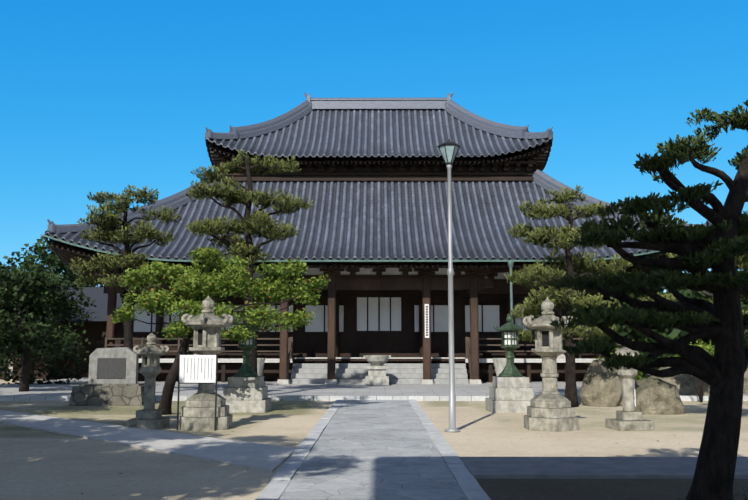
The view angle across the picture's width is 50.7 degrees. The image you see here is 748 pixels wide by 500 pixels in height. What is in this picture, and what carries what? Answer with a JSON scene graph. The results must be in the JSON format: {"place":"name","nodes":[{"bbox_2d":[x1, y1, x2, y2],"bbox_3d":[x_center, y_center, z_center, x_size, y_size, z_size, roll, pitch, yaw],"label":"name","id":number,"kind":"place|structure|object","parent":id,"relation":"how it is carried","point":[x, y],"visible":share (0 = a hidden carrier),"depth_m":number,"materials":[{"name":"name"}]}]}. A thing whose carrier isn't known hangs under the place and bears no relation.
{"place":"outdoors","nodes":[
{"label":"outdoors","id":0,"kind":"place"},
{"bbox_2d":[0,322,120,379],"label":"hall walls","id":1,"kind":"structure","parent":0,"point":[95,334],"depth_m":46.43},
{"bbox_2d":[9,287,121,321],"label":"building","id":2,"kind":"structure","parent":1,"relation":"on","point":[98,313],"depth_m":47.20,"materials":[{"name":"white paint"}]},
{"bbox_2d":[138,361,580,380],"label":"hall plinth","id":3,"kind":"structure","parent":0,"point":[349,362],"depth_m":39.50,"materials":[{"name":"grey stone"}]},
{"bbox_2d":[279,400,466,499],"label":"path paving","id":4,"kind":"structure","parent":0,"point":[374,450],"depth_m":12.20,"materials":[{"name":"grey stone"}]},
{"bbox_2d":[0,367,747,499],"bbox_3d":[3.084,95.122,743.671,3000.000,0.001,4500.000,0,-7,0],"label":"ground","id":5,"kind":"structure","parent":0,"point":[74,465],"depth_m":14.51,"materials":[{"name":"beige sand"}]},
{"bbox_2d":[0,323,89,384],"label":"hedge","id":6,"kind":"object","parent":5,"relation":"on","point":[52,369],"visible":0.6,"depth_m":36.51,"materials":[{"name":"green plant"}]},
{"bbox_2d":[0,273,90,378],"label":"tree","id":7,"kind":"object","parent":5,"relation":"on","point":[78,312],"visible":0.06,"depth_m":43.02,"materials":[{"name":"green plant"}]},
{"bbox_2d":[2,234,103,286],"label":"tree","id":8,"kind":"object","parent":5,"relation":"on","point":[52,261],"visible":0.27,"depth_m":56.21,"materials":[{"name":"green plant"}]},
{"bbox_2d":[69,383,144,405],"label":"monument plinth","id":9,"kind":"structure","parent":5,"relation":"on","point":[85,394],"depth_m":24.73,"materials":[{"name":"grey stone"}]},
{"bbox_2d":[88,347,138,383],"bbox_3d":[-8.392,3.747,25.452,1.520,1.220,0.260,0,-7,0],"label":"monument","id":10,"kind":"object","parent":9,"relation":"on","point":[118,365],"visible":0.83,"depth_m":25.33,"materials":[{"name":"stone"}]},
{"bbox_2d":[0,410,295,471],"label":"footpath","id":11,"kind":"structure","parent":5,"relation":"on","point":[263,457],"depth_m":14.84,"materials":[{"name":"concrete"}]},
{"bbox_2d":[127,333,169,428],"bbox_3d":[-5.098,2.958,17.988,0.748,2.127,0.824,0,-7,0],"label":"stone lantern","id":12,"kind":"object","parent":5,"relation":"on","point":[148,415],"visible":1,"depth_m":17.84,"materials":[{"name":"grey stone"}]},
{"bbox_2d":[177,354,217,430],"bbox_3d":[-3.865,3.103,17.274,0.865,1.660,0.064,0,-7,0],"label":"notice board","id":13,"kind":"object","parent":5,"relation":"on","point":[197,369],"visible":1,"depth_m":17.30,"materials":[{"name":"metal"}]},
{"bbox_2d":[178,295,233,430],"bbox_3d":[-3.782,2.510,17.849,1.112,2.980,1.280,0,-7,0],"label":"stone lantern","id":14,"kind":"object","parent":5,"relation":"on","point":[198,408],"visible":0.85,"depth_m":17.56,"materials":[{"name":"grey stone"}]},
{"bbox_2d":[110,246,330,414],"bbox_3d":[-4.119,2.187,21.238,5.917,4.739,3.149,0,-7,0],"label":"tree","id":15,"kind":"object","parent":5,"relation":"on","point":[276,291],"visible":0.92,"depth_m":21.18,"materials":[{"name":"green plant"}]},
{"bbox_2d":[223,315,270,412],"bbox_3d":[-3.679,3.228,22.802,1.300,2.790,1.300,0,-7,0],"label":"bronze lantern","id":16,"kind":"object","parent":5,"relation":"on","point":[245,390],"visible":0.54,"depth_m":22.27,"materials":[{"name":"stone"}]},
{"bbox_2d":[185,150,313,372],"bbox_3d":[-4.237,0.786,26.907,4.438,8.804,2.726,0,-7,0],"label":"pine","id":17,"kind":"object","parent":5,"relation":"on","point":[248,225],"visible":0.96,"depth_m":26.83,"materials":[{"name":"green plant"}]},
{"bbox_2d":[257,358,265,385],"bbox_3d":[-4.420,4.743,29.393,0.715,1.425,0.700,0,-7,0],"label":"stone vase","id":18,"kind":"object","parent":5,"relation":"on","point":[260,363],"visible":0.1,"depth_m":29.25,"materials":[{"name":"white stone"}]},
{"bbox_2d":[0,395,747,400],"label":"apron kerb","id":19,"kind":"structure","parent":5,"relation":"on","point":[186,397],"depth_m":27.02,"materials":[{"name":"stone"}]},
{"bbox_2d":[437,139,460,432],"bbox_3d":[1.682,0.696,17.328,0.530,6.450,0.459,0,-7,0],"label":"lamp post","id":20,"kind":"object","parent":5,"relation":"on","point":[449,150],"visible":1,"depth_m":17.27,"materials":[{"name":"metal"}]},
{"bbox_2d":[485,313,533,412],"bbox_3d":[3.914,3.212,22.673,1.300,2.790,1.300,0,-7,0],"label":"bronze lantern","id":21,"kind":"object","parent":5,"relation":"on","point":[511,390],"visible":1,"depth_m":22.16,"materials":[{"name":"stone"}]},
{"bbox_2d":[523,297,578,431],"bbox_3d":[3.932,2.519,17.715,1.094,2.930,1.258,0,-7,0],"label":"stone lantern","id":22,"kind":"object","parent":5,"relation":"on","point":[549,408],"visible":0.85,"depth_m":17.47,"materials":[{"name":"grey stone"}]},
{"bbox_2d":[504,185,632,406],"bbox_3d":[5.955,1.339,24.245,3.855,7.045,2.790,0,-7,0],"label":"pine","id":23,"kind":"object","parent":5,"relation":"on","point":[568,261],"visible":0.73,"depth_m":24.09,"materials":[{"name":"green plant"}]},
{"bbox_2d":[579,358,622,406],"bbox_3d":[7.323,4.148,24.913,1.482,1.489,1.409,-3,-8,26],"label":"rock","id":24,"kind":"object","parent":5,"relation":"on","point":[601,386],"visible":0.85,"depth_m":24.48,"materials":[{"name":"beige stone"}]},
{"bbox_2d":[460,457,747,478],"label":"footpath","id":25,"kind":"structure","parent":5,"relation":"on","point":[581,467],"depth_m":11.41,"materials":[{"name":"grey stone"}]},
{"bbox_2d":[605,347,654,430],"bbox_3d":[5.669,3.073,17.615,0.808,1.805,0.741,1,-7,-8],"label":"stone lantern","id":26,"kind":"object","parent":5,"relation":"on","point":[628,417],"visible":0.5,"depth_m":17.45,"materials":[{"name":"grey stone"}]},
{"bbox_2d":[635,378,646,388],"bbox_3d":[9.046,4.743,26.813,1.049,0.783,0.835,-2,-7,15],"label":"rock","id":27,"kind":"object","parent":5,"relation":"on","point":[639,382],"visible":0.06,"depth_m":26.79,"materials":[{"name":"grey stone"}]},
{"bbox_2d":[592,287,697,369],"bbox_3d":[10.922,3.524,30.753,4.604,4.281,3.915,5,-9,-33],"label":"tree","id":28,"kind":"object","parent":5,"relation":"on","point":[669,333],"visible":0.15,"depth_m":29.97,"materials":[{"name":"green plant"}]},
{"bbox_2d":[586,339,710,380],"bbox_3d":[10.630,4.322,29.866,5.362,2.430,1.883,0,-7,0],"label":"hedge","id":29,"kind":"object","parent":5,"relation":"on","point":[638,377],"visible":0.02,"depth_m":29.64,"materials":[{"name":"green plant"}]},
{"bbox_2d":[638,351,675,368],"bbox_3d":[10.393,4.474,28.895,1.310,1.852,1.314,0,-7,0],"label":"shrub","id":30,"kind":"object","parent":5,"relation":"on","point":[665,355],"visible":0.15,"depth_m":28.48,"materials":[{"name":"green plant"}]},
{"bbox_2d":[635,377,684,414],"bbox_3d":[7.806,4.015,21.832,1.436,0.986,1.156,0,-7,0],"label":"rock","id":31,"kind":"object","parent":5,"relation":"on","point":[656,396],"visible":0.88,"depth_m":21.36,"materials":[{"name":"beige stone"}]},
{"bbox_2d":[651,367,691,394],"bbox_3d":[10.916,4.619,28.223,2.217,1.379,1.489,3,-8,-23],"label":"rock","id":32,"kind":"object","parent":5,"relation":"on","point":[681,382],"visible":0.12,"depth_m":27.82,"materials":[{"name":"grey stone"}]},
{"bbox_2d":[607,302,743,378],"bbox_3d":[13.095,3.850,31.423,8.444,3.767,2.017,1,-7,-6],"label":"hedge","id":33,"kind":"object","parent":5,"relation":"on","point":[703,340],"visible":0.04,"depth_m":31.14,"materials":[{"name":"green plant"}]},
{"bbox_2d":[631,252,747,333],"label":"tree","id":34,"kind":"object","parent":5,"relation":"on","point":[740,261],"visible":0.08,"depth_m":18.75,"materials":[{"name":"green plant"}]},
{"bbox_2d":[638,287,747,344],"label":"tree","id":35,"kind":"object","parent":5,"relation":"on","point":[698,294],"visible":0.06,"depth_m":31.20,"materials":[{"name":"green plant"}]},
{"bbox_2d":[675,342,713,401],"bbox_3d":[10.796,4.075,26.318,1.417,2.011,1.528,0,-7,0],"label":"tree","id":36,"kind":"object","parent":5,"relation":"on","point":[709,348],"visible":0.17,"depth_m":26.19,"materials":[{"name":"green plant"}]},
{"bbox_2d":[689,376,709,395],"bbox_3d":[11.966,4.656,27.808,1.886,1.203,1.466,0,-7,0],"label":"rock","id":37,"kind":"object","parent":5,"relation":"on","point":[706,391],"visible":0.08,"depth_m":27.44,"materials":[{"name":"grey stone"}]},
{"bbox_2d":[709,255,747,304],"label":"tree","id":38,"kind":"object","parent":5,"relation":"on","point":[741,269],"visible":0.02,"depth_m":35.41,"materials":[{"name":"green plant"}]},
{"bbox_2d":[743,368,747,393],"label":"rock","id":39,"kind":"object","parent":5,"relation":"on","point":[745,389],"visible":0.08,"depth_m":28.19,"materials":[{"name":"beige stone"}]},
{"bbox_2d":[743,305,747,338],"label":"tree","id":40,"kind":"object","parent":5,"relation":"on","point":[745,309],"visible":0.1,"depth_m":29.22,"materials":[{"name":"green plant"}]},
{"bbox_3d":[-0.027,2.622,6.458,2.720,0.120,42.000,0,-7,0],"label":"path kerb bed","id":41,"kind":"object","parent":5,"relation":"on","visible":0},
{"bbox_2d":[255,400,490,499],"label":"path kerb","id":42,"kind":"structure","parent":41,"relation":"on","point":[465,479],"depth_m":12.10,"materials":[{"name":"stone"}]},
{"bbox_2d":[0,375,747,395],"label":"apron pavement","id":43,"kind":"structure","parent":0,"point":[274,388],"depth_m":31.48,"materials":[{"name":"stone"}]},
{"bbox_2d":[0,262,32,334],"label":"tree","id":44,"kind":"object","parent":43,"relation":"on","point":[4,266],"visible":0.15,"depth_m":32.31,"materials":[{"name":"green plant"}]},
{"bbox_2d":[0,261,96,391],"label":"tree","id":45,"kind":"object","parent":43,"relation":"on","point":[21,327],"visible":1,"depth_m":29.54,"materials":[{"name":"green plant"}]},
{"bbox_2d":[68,184,182,349],"bbox_3d":[-8.809,1.442,27.733,3.939,7.714,2.906,0,-7,0],"label":"pine","id":46,"kind":"object","parent":43,"relation":"on","point":[107,231],"visible":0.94,"depth_m":27.78,"materials":[{"name":"green plant"}]},
{"bbox_2d":[105,337,646,378],"bbox_3d":[0.244,5.212,37.481,26.700,2.190,1.810,0,-7,0],"label":"railing","id":47,"kind":"object","parent":43,"relation":"on","point":[290,347],"visible":0.44,"depth_m":38.38,"materials":[{"name":"brown wood"}]},
{"bbox_2d":[363,355,390,384],"bbox_3d":[0.143,5.402,35.538,1.240,1.328,1.094,0,-7,0],"label":"stone basin","id":48,"kind":"object","parent":43,"relation":"on","point":[377,368],"visible":1,"depth_m":35.14,"materials":[{"name":"stone"}]},
{"bbox_2d":[290,363,467,383],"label":"steps","id":49,"kind":"structure","parent":43,"relation":"on","point":[356,373],"depth_m":37.25,"materials":[{"name":"stone"}]},
{"bbox_2d":[194,354,565,383],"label":"column bases","id":50,"kind":"object","parent":43,"relation":"on","point":[423,381],"depth_m":36.02,"materials":[{"name":"stone"}]},
{"bbox_2d":[101,263,649,378],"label":"timber columns and beams","id":51,"kind":"structure","parent":50,"relation":"on","point":[473,282],"depth_m":36.69,"materials":[{"name":"brown wood"}]},
{"bbox_2d":[136,268,599,278],"bbox_3d":[0.245,1.216,38.008,27.000,0.470,2.300,0,-7,0],"label":"frieze plaster","id":52,"kind":"object","parent":51,"relation":"attached to","point":[365,271],"visible":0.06,"depth_m":36.88,"materials":[{"name":"white paint"}]},
{"bbox_2d":[425,304,428,337],"bbox_3d":[2.439,3.267,36.400,0.200,1.550,0.030,0,-7,0],"label":"vertical sign","id":53,"kind":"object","parent":51,"relation":"attached to","point":[426,320],"depth_m":36.39,"materials":[{"name":"white paint"}]},
{"bbox_2d":[426,306,427,335],"bbox_3d":[2.438,3.265,36.382,0.100,1.373,0.006,0,-7,0],"label":"sign lettering","id":54,"kind":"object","parent":53,"relation":"attached to","point":[426,321],"depth_m":36.37},
{"bbox_2d":[138,358,644,381],"bbox_3d":[0.252,5.939,39.058,26.800,1.140,1.900,0,-7,0],"label":"veranda","id":55,"kind":"object","parent":43,"relation":"on","point":[490,371],"visible":0.17,"depth_m":38.22,"materials":[{"name":"brown wood"}]},
{"bbox_2d":[138,357,596,362],"bbox_3d":[0.248,5.319,38.178,26.800,0.250,0.060,0,-7,0],"label":"veranda edge","id":56,"kind":"object","parent":55,"relation":"attached to","point":[466,360],"visible":0.52,"depth_m":38.17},
{"bbox_2d":[492,358,506,385],"bbox_3d":[4.781,4.738,29.352,0.715,1.425,0.700,0,-7,0],"label":"stone vase","id":57,"kind":"object","parent":43,"relation":"on","point":[500,364],"visible":0.33,"depth_m":29.15,"materials":[{"name":"white stone"}]},
{"bbox_2d":[0,0,747,292],"label":"sky","id":58,"kind":"structure","parent":0,"point":[108,96],"materials":[{"name":"blue"}]},
{"bbox_2d":[120,257,637,380],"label":"hall wall","id":59,"kind":"structure","parent":0,"point":[406,342],"depth_m":39.64,"materials":[{"name":"brown wood"}]},
{"bbox_2d":[47,241,682,271],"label":"roof soffit","id":60,"kind":"structure","parent":59,"relation":"attached to","point":[49,243],"depth_m":35.97,"materials":[{"name":"brown wood"}]},
{"bbox_2d":[45,181,666,267],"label":"roof tiles","id":61,"kind":"object","parent":60,"relation":"on","point":[374,220],"visible":0.38,"depth_m":38.87,"materials":[{"name":"grey tile"}]},
{"bbox_2d":[42,234,659,322],"bbox_3d":[0.280,3.995,45.465,30.020,6.713,22.070,0,-7,0],"label":"gutter","id":62,"kind":"object","parent":61,"relation":"attached to","point":[510,262],"visible":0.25,"depth_m":34.84,"materials":[{"name":"green metal"}]},
{"bbox_2d":[222,160,535,176],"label":"wall","id":63,"kind":"structure","parent":61,"relation":"on","point":[519,168],"depth_m":42.50,"materials":[{"name":"brown wood"}]},
{"bbox_2d":[206,144,550,170],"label":"roof soffit","id":64,"kind":"structure","parent":63,"relation":"attached to","point":[531,158],"depth_m":41.79,"materials":[{"name":"brown wood"}]},
{"bbox_2d":[210,146,547,171],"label":"roof rafters","id":65,"kind":"object","parent":64,"relation":"attached to","point":[540,160],"visible":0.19,"depth_m":41.90,"materials":[{"name":"brown wood"}]},
{"bbox_2d":[205,109,552,161],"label":"roof tiles","id":66,"kind":"object","parent":65,"relation":"on","point":[373,134],"visible":0.56,"depth_m":44.28,"materials":[{"name":"grey tile"}]},
{"bbox_2d":[205,92,552,159],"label":"roof ridges","id":67,"kind":"object","parent":66,"relation":"attached to","point":[447,104],"visible":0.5,"depth_m":45.87,"materials":[{"name":"tile"}]},
{"bbox_2d":[47,169,710,232],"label":"roof ridges","id":68,"kind":"object","parent":61,"relation":"attached to","point":[541,179],"visible":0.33,"depth_m":39.62,"materials":[{"name":"tile"}]},
{"bbox_2d":[227,177,533,181],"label":"roof ridge","id":69,"kind":"structure","parent":61,"relation":"on","point":[274,179],"depth_m":42.23,"materials":[{"name":"grey tile"}]},
{"bbox_2d":[51,243,675,278],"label":"roof rafters","id":70,"kind":"object","parent":60,"relation":"attached to","point":[66,256],"visible":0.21,"depth_m":35.62,"materials":[{"name":"brown wood"}]},
{"bbox_2d":[132,297,622,332],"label":"shoji frames","id":71,"kind":"structure","parent":59,"relation":"attached to","point":[367,318],"depth_m":39.76,"materials":[{"name":"brown wood"}]},
{"bbox_2d":[133,297,620,331],"bbox_3d":[0.254,3.258,39.821,24.800,1.730,0.026,0,-7,0],"label":"shoji paper","id":72,"kind":"object","parent":71,"relation":"in","point":[491,319],"depth_m":39.79,"materials":[{"name":"white paper"}]},
{"bbox_2d":[476,479,747,499],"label":"dark ground","id":73,"kind":"structure","parent":0,"point":[584,489],"depth_m":9.89,"materials":[{"name":"soil"}]},
{"bbox_2d":[544,100,747,499],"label":"pine","id":74,"kind":"object","parent":73,"relation":"on","point":[716,245],"visible":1,"depth_m":8.07,"materials":[{"name":"green plant"}]},
{"bbox_2d":[677,487,746,499],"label":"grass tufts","id":75,"kind":"object","parent":73,"relation":"on","point":[734,495],"visible":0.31,"depth_m":9.26,"materials":[{"name":"green plant"}]}
]}

